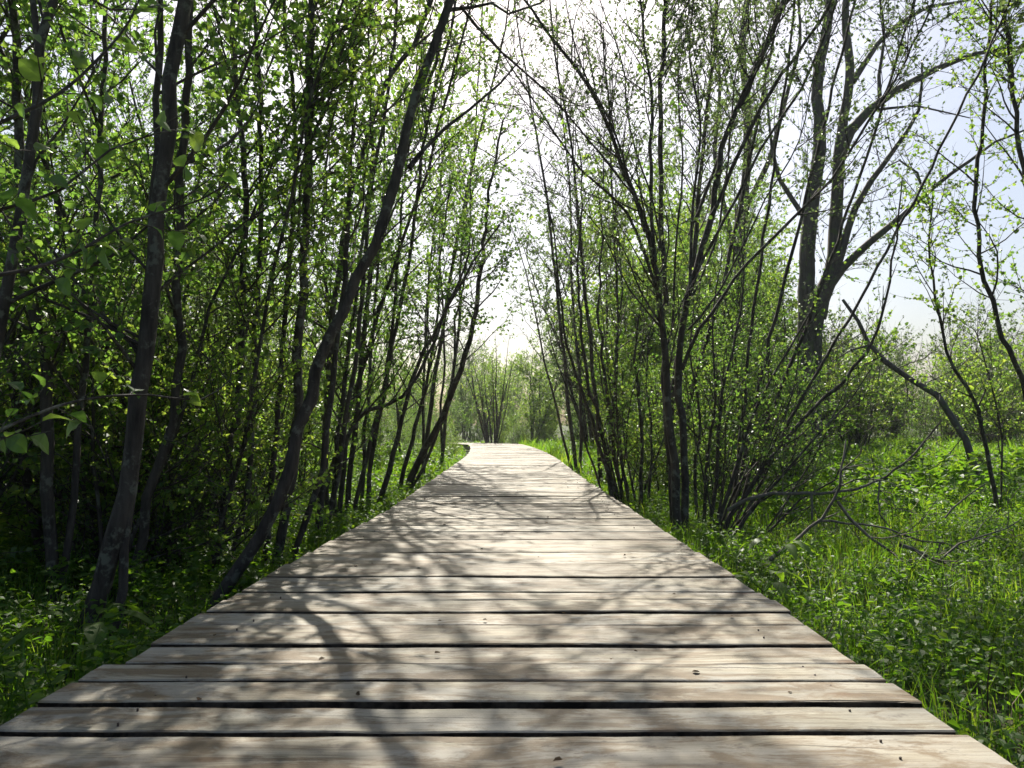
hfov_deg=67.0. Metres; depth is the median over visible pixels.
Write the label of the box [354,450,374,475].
meadow plant
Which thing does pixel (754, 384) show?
bush
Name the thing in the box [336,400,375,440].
bush
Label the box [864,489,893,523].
meadow plant
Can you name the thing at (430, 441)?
willow shrub
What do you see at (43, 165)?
alder sapling
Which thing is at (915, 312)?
sky
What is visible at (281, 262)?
alder sapling
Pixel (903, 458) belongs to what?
meadow plant
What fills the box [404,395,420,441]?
bush
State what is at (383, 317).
alder sapling
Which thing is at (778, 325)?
bush
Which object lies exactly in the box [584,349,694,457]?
bush
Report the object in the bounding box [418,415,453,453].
bush
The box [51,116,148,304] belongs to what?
alder sapling
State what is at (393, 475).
meadow plant
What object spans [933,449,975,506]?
meadow plant
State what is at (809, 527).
fallen branch
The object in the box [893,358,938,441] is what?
bush
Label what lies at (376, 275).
willow shrub
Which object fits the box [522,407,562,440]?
bush
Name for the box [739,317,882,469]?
bush
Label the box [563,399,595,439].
bush
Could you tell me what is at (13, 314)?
bush
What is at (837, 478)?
meadow plant
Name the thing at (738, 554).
meadow plant
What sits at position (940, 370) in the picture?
tree
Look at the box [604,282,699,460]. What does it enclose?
bush
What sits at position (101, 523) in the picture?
bush
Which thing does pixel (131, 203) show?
alder sapling
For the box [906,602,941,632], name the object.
meadow plant
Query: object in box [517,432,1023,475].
grass
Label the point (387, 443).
meadow plant
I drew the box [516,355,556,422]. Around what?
tree
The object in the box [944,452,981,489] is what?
meadow plant
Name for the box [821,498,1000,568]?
fallen branch
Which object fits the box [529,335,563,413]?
tree
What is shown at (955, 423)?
broken limb
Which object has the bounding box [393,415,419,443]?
bush
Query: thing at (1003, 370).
bare shrub
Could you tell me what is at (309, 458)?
bush
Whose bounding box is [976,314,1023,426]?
bare shrub
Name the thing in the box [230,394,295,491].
bush
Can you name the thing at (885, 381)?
bare shrub
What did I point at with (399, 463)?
meadow plant
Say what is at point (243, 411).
bare shrub
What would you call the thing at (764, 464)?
willow shrub
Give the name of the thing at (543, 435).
bush
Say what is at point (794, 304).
tree
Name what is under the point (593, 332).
tree
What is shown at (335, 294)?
alder tree
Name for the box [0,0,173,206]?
alder sapling
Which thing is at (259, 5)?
alder sapling
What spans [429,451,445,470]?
meadow plant
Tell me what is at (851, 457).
meadow plant
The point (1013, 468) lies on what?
meadow plant
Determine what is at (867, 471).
meadow plant
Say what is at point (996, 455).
meadow plant
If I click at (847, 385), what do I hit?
bare shrub
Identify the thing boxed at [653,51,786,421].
alder sapling
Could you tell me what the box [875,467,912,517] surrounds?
meadow plant
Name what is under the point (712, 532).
meadow plant
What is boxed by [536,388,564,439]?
tree
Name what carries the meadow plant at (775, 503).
on the ground at (950, 707)
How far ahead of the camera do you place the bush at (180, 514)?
4.64 m
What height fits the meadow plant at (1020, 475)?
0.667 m
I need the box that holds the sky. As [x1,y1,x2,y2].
[0,0,1023,424]
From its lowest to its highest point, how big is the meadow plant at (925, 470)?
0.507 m
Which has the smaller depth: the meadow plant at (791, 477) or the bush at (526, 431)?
the meadow plant at (791, 477)
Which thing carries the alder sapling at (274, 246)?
on the ground at (950, 707)
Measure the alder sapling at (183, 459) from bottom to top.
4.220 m
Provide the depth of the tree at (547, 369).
61.48 m
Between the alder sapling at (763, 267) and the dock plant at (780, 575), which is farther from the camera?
the alder sapling at (763, 267)
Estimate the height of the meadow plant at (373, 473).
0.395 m
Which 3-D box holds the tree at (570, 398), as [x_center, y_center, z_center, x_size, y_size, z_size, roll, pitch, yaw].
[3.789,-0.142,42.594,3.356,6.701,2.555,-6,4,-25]
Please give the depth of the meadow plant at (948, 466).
11.62 m
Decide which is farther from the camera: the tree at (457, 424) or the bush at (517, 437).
the tree at (457, 424)
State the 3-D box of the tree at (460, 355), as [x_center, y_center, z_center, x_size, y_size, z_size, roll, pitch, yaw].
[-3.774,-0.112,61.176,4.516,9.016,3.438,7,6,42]
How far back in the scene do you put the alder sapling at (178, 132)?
13.36 m
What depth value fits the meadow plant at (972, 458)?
9.12 m
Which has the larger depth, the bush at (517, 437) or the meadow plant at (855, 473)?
the bush at (517, 437)
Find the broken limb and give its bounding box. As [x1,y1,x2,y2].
[782,299,1015,484]
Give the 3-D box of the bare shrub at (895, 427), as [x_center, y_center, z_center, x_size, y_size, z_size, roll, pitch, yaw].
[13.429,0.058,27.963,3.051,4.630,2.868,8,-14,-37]
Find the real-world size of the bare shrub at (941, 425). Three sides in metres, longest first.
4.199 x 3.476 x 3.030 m
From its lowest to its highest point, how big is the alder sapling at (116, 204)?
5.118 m
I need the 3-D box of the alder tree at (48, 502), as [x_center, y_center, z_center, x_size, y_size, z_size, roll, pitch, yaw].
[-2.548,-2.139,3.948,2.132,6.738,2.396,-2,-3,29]
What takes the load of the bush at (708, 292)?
on the ground at (950, 707)
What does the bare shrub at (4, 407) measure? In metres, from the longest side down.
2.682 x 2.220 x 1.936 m
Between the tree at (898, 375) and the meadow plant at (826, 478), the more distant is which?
the tree at (898, 375)
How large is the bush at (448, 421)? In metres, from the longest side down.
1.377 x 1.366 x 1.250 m
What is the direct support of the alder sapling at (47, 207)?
on the ground at (950, 707)
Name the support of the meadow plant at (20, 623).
on the ground at (950, 707)
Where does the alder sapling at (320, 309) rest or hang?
on the ground at (950, 707)
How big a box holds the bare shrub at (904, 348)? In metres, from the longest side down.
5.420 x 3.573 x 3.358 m
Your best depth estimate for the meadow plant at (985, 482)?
7.85 m
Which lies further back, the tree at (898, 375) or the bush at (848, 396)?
the tree at (898, 375)
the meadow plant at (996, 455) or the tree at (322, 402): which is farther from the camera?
the tree at (322, 402)
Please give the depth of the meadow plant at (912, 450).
10.59 m
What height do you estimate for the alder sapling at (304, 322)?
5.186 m
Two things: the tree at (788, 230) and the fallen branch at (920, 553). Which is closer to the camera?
the fallen branch at (920, 553)
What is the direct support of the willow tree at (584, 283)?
on the ground at (950, 707)
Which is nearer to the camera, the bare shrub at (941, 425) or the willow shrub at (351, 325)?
the willow shrub at (351, 325)
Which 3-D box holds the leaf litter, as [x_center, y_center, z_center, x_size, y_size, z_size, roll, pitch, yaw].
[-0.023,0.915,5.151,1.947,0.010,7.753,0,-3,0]
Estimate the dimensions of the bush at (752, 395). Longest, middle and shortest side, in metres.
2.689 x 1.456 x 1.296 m
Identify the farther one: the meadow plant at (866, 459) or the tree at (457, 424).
the tree at (457, 424)
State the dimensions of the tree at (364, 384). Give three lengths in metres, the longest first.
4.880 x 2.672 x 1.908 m
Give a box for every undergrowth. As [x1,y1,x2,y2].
[0,466,450,722]
[536,434,1023,500]
[593,483,1023,767]
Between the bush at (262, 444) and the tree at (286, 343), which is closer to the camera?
the bush at (262, 444)
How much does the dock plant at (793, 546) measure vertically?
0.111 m
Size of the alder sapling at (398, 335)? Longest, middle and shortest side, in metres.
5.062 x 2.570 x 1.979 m
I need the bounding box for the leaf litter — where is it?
[196,482,789,760]
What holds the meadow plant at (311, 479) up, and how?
on the ground at (950, 707)
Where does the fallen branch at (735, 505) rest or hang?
on the ground at (950, 707)
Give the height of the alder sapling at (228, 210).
5.968 m
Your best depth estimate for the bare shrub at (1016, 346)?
22.66 m
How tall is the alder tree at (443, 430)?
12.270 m
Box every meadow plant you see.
[0,508,38,580]
[2,613,43,655]
[171,551,217,601]
[246,507,264,545]
[305,472,330,501]
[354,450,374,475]
[356,469,381,496]
[358,442,380,467]
[365,470,383,477]
[381,471,397,482]
[382,440,400,473]
[395,454,413,477]
[427,447,438,463]
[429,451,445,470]
[704,530,725,550]
[725,544,756,577]
[742,525,766,549]
[763,476,808,510]
[766,486,794,520]
[767,481,795,500]
[781,466,802,491]
[785,536,817,567]
[804,476,831,509]
[808,466,855,508]
[824,449,849,478]
[826,462,842,486]
[838,463,864,486]
[848,456,860,477]
[851,456,880,482]
[854,465,882,490]
[856,483,883,514]
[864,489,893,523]
[866,468,908,499]
[874,607,912,659]
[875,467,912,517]
[881,455,909,483]
[889,481,931,513]
[890,605,937,682]
[894,445,919,480]
[897,471,919,504]
[901,438,938,480]
[903,463,926,493]
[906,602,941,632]
[911,467,946,496]
[926,498,957,521]
[931,462,960,500]
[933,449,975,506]
[938,458,970,480]
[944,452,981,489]
[954,451,983,484]
[958,452,997,493]
[966,462,1009,508]
[981,450,1003,477]
[984,449,1022,497]
[985,462,1010,487]
[995,455,1023,486]
[1004,452,1023,501]
[1018,597,1023,623]
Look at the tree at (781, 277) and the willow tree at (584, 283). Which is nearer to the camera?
the willow tree at (584, 283)
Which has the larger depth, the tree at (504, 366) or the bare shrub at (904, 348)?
the tree at (504, 366)
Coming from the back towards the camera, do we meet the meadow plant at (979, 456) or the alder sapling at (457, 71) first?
the meadow plant at (979, 456)
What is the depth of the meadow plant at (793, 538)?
4.92 m
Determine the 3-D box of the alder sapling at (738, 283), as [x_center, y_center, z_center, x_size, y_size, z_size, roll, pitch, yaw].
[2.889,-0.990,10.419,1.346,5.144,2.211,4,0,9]
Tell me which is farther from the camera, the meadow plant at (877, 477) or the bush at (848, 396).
the bush at (848, 396)
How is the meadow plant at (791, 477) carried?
on the ground at (950, 707)
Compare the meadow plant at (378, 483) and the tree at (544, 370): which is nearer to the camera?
the meadow plant at (378, 483)
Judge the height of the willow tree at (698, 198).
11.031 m
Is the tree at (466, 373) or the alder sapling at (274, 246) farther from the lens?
the tree at (466, 373)
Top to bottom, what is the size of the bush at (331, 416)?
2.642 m
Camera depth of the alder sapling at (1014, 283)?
6.34 m
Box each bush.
[0,150,183,566]
[0,206,318,579]
[0,220,85,385]
[0,310,233,570]
[12,299,297,581]
[115,275,365,541]
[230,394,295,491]
[245,362,325,480]
[266,268,375,490]
[266,326,347,461]
[303,361,339,461]
[318,371,348,455]
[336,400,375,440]
[339,401,403,470]
[359,387,392,442]
[363,393,411,440]
[370,398,434,459]
[386,403,418,437]
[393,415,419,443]
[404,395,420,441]
[410,432,447,465]
[414,386,466,441]
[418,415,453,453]
[420,414,462,450]
[438,429,465,459]
[454,387,490,442]
[491,419,519,443]
[500,408,526,443]
[506,411,535,441]
[509,412,529,438]
[516,413,541,440]
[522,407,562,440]
[528,410,565,442]
[562,394,601,445]
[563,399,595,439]
[584,347,717,494]
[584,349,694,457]
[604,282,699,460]
[616,306,693,485]
[644,380,736,475]
[650,295,851,508]
[655,207,794,499]
[678,406,756,490]
[682,320,821,481]
[692,253,834,490]
[707,332,784,469]
[734,353,841,496]
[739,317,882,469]
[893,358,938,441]
[942,331,1012,438]
[960,365,1020,440]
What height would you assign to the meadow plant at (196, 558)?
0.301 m
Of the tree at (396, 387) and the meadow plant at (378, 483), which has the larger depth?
the tree at (396, 387)
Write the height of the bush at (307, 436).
2.337 m
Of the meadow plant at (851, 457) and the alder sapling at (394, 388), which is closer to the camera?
the meadow plant at (851, 457)
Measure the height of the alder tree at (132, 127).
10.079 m
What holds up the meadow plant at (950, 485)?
on the ground at (950, 707)
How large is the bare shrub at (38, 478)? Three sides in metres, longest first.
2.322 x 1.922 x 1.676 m
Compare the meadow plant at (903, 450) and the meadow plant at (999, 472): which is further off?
the meadow plant at (903, 450)
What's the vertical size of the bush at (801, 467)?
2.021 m
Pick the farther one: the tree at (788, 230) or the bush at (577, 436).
the bush at (577, 436)
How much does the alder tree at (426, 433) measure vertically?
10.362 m
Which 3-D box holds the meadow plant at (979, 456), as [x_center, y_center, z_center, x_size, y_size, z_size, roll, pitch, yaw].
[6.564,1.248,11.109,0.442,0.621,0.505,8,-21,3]
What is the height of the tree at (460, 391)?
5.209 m
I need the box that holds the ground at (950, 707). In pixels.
[0,425,1023,765]
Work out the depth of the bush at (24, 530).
5.07 m
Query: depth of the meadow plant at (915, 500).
7.81 m
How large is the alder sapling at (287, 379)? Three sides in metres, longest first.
5.108 x 2.593 x 1.997 m
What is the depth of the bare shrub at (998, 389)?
30.27 m
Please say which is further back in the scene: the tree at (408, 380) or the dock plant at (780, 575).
the tree at (408, 380)
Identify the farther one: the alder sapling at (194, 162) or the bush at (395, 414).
the bush at (395, 414)
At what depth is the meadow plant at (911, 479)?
8.32 m
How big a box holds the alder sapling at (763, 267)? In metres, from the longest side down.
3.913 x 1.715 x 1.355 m
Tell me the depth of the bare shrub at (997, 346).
32.31 m
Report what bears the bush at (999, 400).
on the ground at (950, 707)
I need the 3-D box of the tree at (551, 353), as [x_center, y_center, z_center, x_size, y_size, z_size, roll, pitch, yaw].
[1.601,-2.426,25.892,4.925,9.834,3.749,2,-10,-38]
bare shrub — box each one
[0,154,161,531]
[0,235,135,521]
[0,251,201,549]
[3,296,175,516]
[52,156,310,535]
[125,258,269,350]
[151,311,283,490]
[213,338,319,489]
[727,295,869,433]
[785,309,867,388]
[791,325,889,443]
[821,294,923,448]
[822,327,896,443]
[837,316,921,436]
[847,325,924,441]
[879,323,959,436]
[889,328,1004,440]
[916,340,1023,448]
[920,289,1023,439]
[927,315,1023,442]
[946,324,1023,414]
[961,329,1023,437]
[969,344,1021,439]
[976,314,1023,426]
[992,338,1023,433]
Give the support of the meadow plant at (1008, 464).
on the ground at (950, 707)
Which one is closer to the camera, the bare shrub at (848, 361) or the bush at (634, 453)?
the bush at (634, 453)
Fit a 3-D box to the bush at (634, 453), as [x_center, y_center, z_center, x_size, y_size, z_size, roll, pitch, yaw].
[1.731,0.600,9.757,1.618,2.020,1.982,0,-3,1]
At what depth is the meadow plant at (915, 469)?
9.82 m
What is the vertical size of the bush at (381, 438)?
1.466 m
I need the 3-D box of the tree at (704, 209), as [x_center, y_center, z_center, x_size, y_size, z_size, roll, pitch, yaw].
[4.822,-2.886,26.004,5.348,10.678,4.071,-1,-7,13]
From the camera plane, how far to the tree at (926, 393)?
77.10 m
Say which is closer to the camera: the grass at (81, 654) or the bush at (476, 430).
the grass at (81, 654)
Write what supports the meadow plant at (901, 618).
on the ground at (950, 707)
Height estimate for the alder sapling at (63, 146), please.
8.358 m
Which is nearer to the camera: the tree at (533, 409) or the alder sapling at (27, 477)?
the alder sapling at (27, 477)
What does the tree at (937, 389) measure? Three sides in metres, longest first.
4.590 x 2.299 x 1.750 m
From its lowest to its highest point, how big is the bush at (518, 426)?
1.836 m
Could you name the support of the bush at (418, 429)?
on the ground at (950, 707)
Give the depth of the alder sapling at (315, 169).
14.98 m
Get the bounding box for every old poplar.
[674,0,836,416]
[738,0,1023,460]
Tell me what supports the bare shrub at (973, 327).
on the ground at (950, 707)
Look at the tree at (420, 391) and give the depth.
41.64 m
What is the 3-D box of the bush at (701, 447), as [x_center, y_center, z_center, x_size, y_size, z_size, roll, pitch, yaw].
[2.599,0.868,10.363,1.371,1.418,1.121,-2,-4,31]
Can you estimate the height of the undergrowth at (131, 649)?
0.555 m
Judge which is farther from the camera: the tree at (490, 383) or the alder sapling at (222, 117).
the tree at (490, 383)
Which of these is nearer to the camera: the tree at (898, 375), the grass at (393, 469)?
the grass at (393, 469)
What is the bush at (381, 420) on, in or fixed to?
on the ground at (950, 707)
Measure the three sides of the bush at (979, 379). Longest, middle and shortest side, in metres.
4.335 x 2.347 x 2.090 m
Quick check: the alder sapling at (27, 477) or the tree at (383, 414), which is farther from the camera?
the tree at (383, 414)
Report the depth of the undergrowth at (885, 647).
3.79 m
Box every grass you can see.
[0,473,433,723]
[268,437,484,482]
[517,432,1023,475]
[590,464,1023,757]
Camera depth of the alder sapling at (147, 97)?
9.52 m
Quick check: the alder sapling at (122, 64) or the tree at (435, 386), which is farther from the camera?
the tree at (435, 386)
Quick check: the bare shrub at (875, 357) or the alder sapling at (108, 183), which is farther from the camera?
the bare shrub at (875, 357)
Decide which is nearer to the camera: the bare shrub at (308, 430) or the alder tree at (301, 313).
the alder tree at (301, 313)
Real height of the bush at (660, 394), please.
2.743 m
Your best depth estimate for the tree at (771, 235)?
20.26 m
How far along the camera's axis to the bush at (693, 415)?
11.82 m
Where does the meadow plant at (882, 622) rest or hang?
on the ground at (950, 707)
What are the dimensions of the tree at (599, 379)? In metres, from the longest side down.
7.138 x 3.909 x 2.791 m
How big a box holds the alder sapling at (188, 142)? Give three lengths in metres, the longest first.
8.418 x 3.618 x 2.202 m
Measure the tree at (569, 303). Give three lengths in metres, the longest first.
9.140 x 5.005 x 3.574 m
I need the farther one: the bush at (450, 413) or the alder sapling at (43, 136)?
the bush at (450, 413)
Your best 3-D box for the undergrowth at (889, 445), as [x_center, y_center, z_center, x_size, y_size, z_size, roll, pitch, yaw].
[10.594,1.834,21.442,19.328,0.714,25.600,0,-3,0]
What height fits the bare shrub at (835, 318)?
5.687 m
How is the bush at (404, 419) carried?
on the ground at (950, 707)
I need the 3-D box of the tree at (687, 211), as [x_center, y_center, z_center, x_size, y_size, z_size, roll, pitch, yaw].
[5.521,-2.639,22.889,5.327,9.729,3.804,7,-2,-20]
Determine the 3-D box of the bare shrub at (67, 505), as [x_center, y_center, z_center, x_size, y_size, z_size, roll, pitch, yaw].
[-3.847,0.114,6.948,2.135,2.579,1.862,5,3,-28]
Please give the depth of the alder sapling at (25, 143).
8.09 m
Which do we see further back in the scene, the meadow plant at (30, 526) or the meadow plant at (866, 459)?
the meadow plant at (866, 459)
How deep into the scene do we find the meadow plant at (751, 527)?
5.84 m
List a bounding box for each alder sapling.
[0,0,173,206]
[0,0,192,282]
[0,0,221,411]
[0,0,271,566]
[0,1,171,566]
[0,5,107,369]
[1,53,197,385]
[3,0,411,591]
[6,0,250,489]
[6,0,252,429]
[6,109,187,402]
[12,90,76,212]
[20,0,326,497]
[26,13,165,369]
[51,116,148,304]
[70,59,248,304]
[78,9,271,382]
[81,124,142,315]
[113,1,290,433]
[114,78,230,337]
[134,0,440,587]
[138,139,349,511]
[149,77,278,373]
[169,199,268,399]
[213,143,328,340]
[219,159,355,381]
[235,166,423,491]
[248,166,299,368]
[249,0,522,484]
[269,262,333,412]
[277,2,422,433]
[334,98,421,438]
[334,259,423,449]
[353,157,440,457]
[635,116,772,425]
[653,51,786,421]
[674,138,786,487]
[676,264,787,444]
[1003,237,1023,335]
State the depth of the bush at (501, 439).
28.89 m
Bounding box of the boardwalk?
[0,443,1016,767]
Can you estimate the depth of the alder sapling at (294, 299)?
4.41 m
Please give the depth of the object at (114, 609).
2.84 m
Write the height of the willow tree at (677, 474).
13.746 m
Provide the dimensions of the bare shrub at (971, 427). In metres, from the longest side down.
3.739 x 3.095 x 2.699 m
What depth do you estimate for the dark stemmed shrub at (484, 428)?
28.45 m
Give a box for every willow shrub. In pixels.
[230,0,506,533]
[340,0,531,514]
[376,67,553,492]
[518,133,692,507]
[621,178,924,544]
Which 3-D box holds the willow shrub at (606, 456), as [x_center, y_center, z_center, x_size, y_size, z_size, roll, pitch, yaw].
[1.047,-0.783,8.321,1.577,4.461,2.198,-1,-3,26]
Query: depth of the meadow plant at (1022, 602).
3.23 m
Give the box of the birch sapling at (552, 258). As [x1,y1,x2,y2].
[476,0,635,472]
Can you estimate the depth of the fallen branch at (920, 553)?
4.55 m
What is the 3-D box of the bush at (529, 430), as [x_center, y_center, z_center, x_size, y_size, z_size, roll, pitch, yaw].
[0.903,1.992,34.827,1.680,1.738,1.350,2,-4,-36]
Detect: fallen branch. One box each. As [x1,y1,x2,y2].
[727,420,958,533]
[769,421,970,585]
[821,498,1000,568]
[899,468,1023,584]
[944,484,985,518]
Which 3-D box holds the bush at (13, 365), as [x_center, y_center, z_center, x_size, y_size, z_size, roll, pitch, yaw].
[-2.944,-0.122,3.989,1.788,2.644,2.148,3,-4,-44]
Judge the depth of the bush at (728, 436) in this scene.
8.24 m
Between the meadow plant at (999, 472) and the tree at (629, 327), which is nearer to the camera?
the meadow plant at (999, 472)
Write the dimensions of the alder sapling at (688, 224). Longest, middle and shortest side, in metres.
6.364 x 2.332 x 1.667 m
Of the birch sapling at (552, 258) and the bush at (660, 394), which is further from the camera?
the birch sapling at (552, 258)
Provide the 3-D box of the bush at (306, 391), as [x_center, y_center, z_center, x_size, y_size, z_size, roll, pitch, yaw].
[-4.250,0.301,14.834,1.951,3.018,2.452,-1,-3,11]
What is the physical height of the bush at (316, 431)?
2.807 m
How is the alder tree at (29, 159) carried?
on the ground at (950, 707)
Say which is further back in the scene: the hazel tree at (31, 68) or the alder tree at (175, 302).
the alder tree at (175, 302)
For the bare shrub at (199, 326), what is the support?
on the ground at (950, 707)
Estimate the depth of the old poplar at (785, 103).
16.64 m
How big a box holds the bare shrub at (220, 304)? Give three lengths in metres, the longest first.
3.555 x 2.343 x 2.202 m
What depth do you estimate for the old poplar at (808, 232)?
15.05 m
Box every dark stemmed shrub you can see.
[456,328,530,442]
[581,269,642,434]
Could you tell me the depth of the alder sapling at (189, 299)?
10.57 m
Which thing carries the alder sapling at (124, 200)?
on the ground at (950, 707)
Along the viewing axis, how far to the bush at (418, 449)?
17.17 m
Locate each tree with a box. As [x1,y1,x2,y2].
[0,0,244,455]
[0,0,271,358]
[0,0,308,598]
[0,0,390,646]
[91,0,281,595]
[117,0,396,584]
[200,0,712,612]
[209,0,443,572]
[269,315,307,366]
[296,0,494,542]
[305,371,342,435]
[344,0,502,519]
[348,355,383,430]
[355,345,396,431]
[357,0,567,476]
[363,382,393,431]
[381,352,416,427]
[386,0,523,468]
[387,377,421,430]
[396,344,427,436]
[397,346,452,435]
[408,362,447,412]
[437,326,490,436]
[437,334,489,438]
[439,360,487,439]
[447,343,493,442]
[455,0,967,540]
[465,346,518,442]
[474,348,526,438]
[476,345,534,441]
[497,184,627,445]
[498,350,549,432]
[504,0,686,485]
[509,306,577,441]
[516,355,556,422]
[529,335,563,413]
[530,332,562,436]
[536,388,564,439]
[541,139,759,438]
[546,126,718,449]
[554,338,600,428]
[567,303,626,436]
[574,155,721,348]
[575,277,654,436]
[614,126,795,437]
[630,135,807,441]
[632,0,826,495]
[698,250,798,428]
[715,231,797,356]
[717,179,801,368]
[730,0,1023,534]
[875,335,918,430]
[884,0,1023,516]
[916,371,938,433]
[927,364,955,426]
[928,354,978,391]
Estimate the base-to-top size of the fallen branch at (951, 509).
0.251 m
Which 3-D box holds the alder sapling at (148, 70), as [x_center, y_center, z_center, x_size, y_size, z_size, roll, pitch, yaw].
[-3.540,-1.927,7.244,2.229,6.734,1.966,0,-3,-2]
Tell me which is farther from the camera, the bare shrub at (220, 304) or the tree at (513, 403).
the tree at (513, 403)
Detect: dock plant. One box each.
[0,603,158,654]
[732,569,805,602]
[738,538,815,559]
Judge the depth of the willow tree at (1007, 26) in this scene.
7.09 m
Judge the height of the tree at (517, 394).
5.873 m
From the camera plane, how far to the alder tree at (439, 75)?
8.19 m
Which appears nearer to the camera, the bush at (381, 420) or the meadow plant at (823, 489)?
the meadow plant at (823, 489)
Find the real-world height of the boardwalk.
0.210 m
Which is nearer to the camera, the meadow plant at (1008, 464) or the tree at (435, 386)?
the meadow plant at (1008, 464)
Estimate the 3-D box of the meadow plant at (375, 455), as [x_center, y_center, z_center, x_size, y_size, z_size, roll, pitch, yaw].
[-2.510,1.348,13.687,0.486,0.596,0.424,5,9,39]
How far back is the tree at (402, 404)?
46.37 m
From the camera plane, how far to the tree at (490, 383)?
37.41 m
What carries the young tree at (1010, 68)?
on the ground at (950, 707)
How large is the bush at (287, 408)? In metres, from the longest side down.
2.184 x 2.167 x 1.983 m
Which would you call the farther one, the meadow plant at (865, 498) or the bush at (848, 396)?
the bush at (848, 396)
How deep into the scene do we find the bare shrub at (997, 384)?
23.24 m
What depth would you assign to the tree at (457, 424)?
47.43 m
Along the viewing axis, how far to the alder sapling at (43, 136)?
6.27 m
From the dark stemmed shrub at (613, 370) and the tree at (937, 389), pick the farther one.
the tree at (937, 389)
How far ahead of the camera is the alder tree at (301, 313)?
5.22 m
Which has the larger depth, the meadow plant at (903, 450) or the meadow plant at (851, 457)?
the meadow plant at (851, 457)
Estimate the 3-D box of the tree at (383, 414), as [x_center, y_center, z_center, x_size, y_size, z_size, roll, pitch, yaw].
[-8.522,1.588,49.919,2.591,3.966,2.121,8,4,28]
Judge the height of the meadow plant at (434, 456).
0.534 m
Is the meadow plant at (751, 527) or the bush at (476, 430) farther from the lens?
the bush at (476, 430)
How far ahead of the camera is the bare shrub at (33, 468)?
4.43 m
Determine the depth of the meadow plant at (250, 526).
5.52 m
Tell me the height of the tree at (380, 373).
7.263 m
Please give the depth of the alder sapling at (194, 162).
14.36 m
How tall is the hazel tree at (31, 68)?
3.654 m
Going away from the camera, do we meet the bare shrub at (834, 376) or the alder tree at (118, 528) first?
the alder tree at (118, 528)
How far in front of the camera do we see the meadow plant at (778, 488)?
8.88 m
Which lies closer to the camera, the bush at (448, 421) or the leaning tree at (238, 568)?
the leaning tree at (238, 568)
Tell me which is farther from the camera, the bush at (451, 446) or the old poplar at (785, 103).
the bush at (451, 446)
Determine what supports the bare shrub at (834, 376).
on the ground at (950, 707)
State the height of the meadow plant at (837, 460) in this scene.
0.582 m

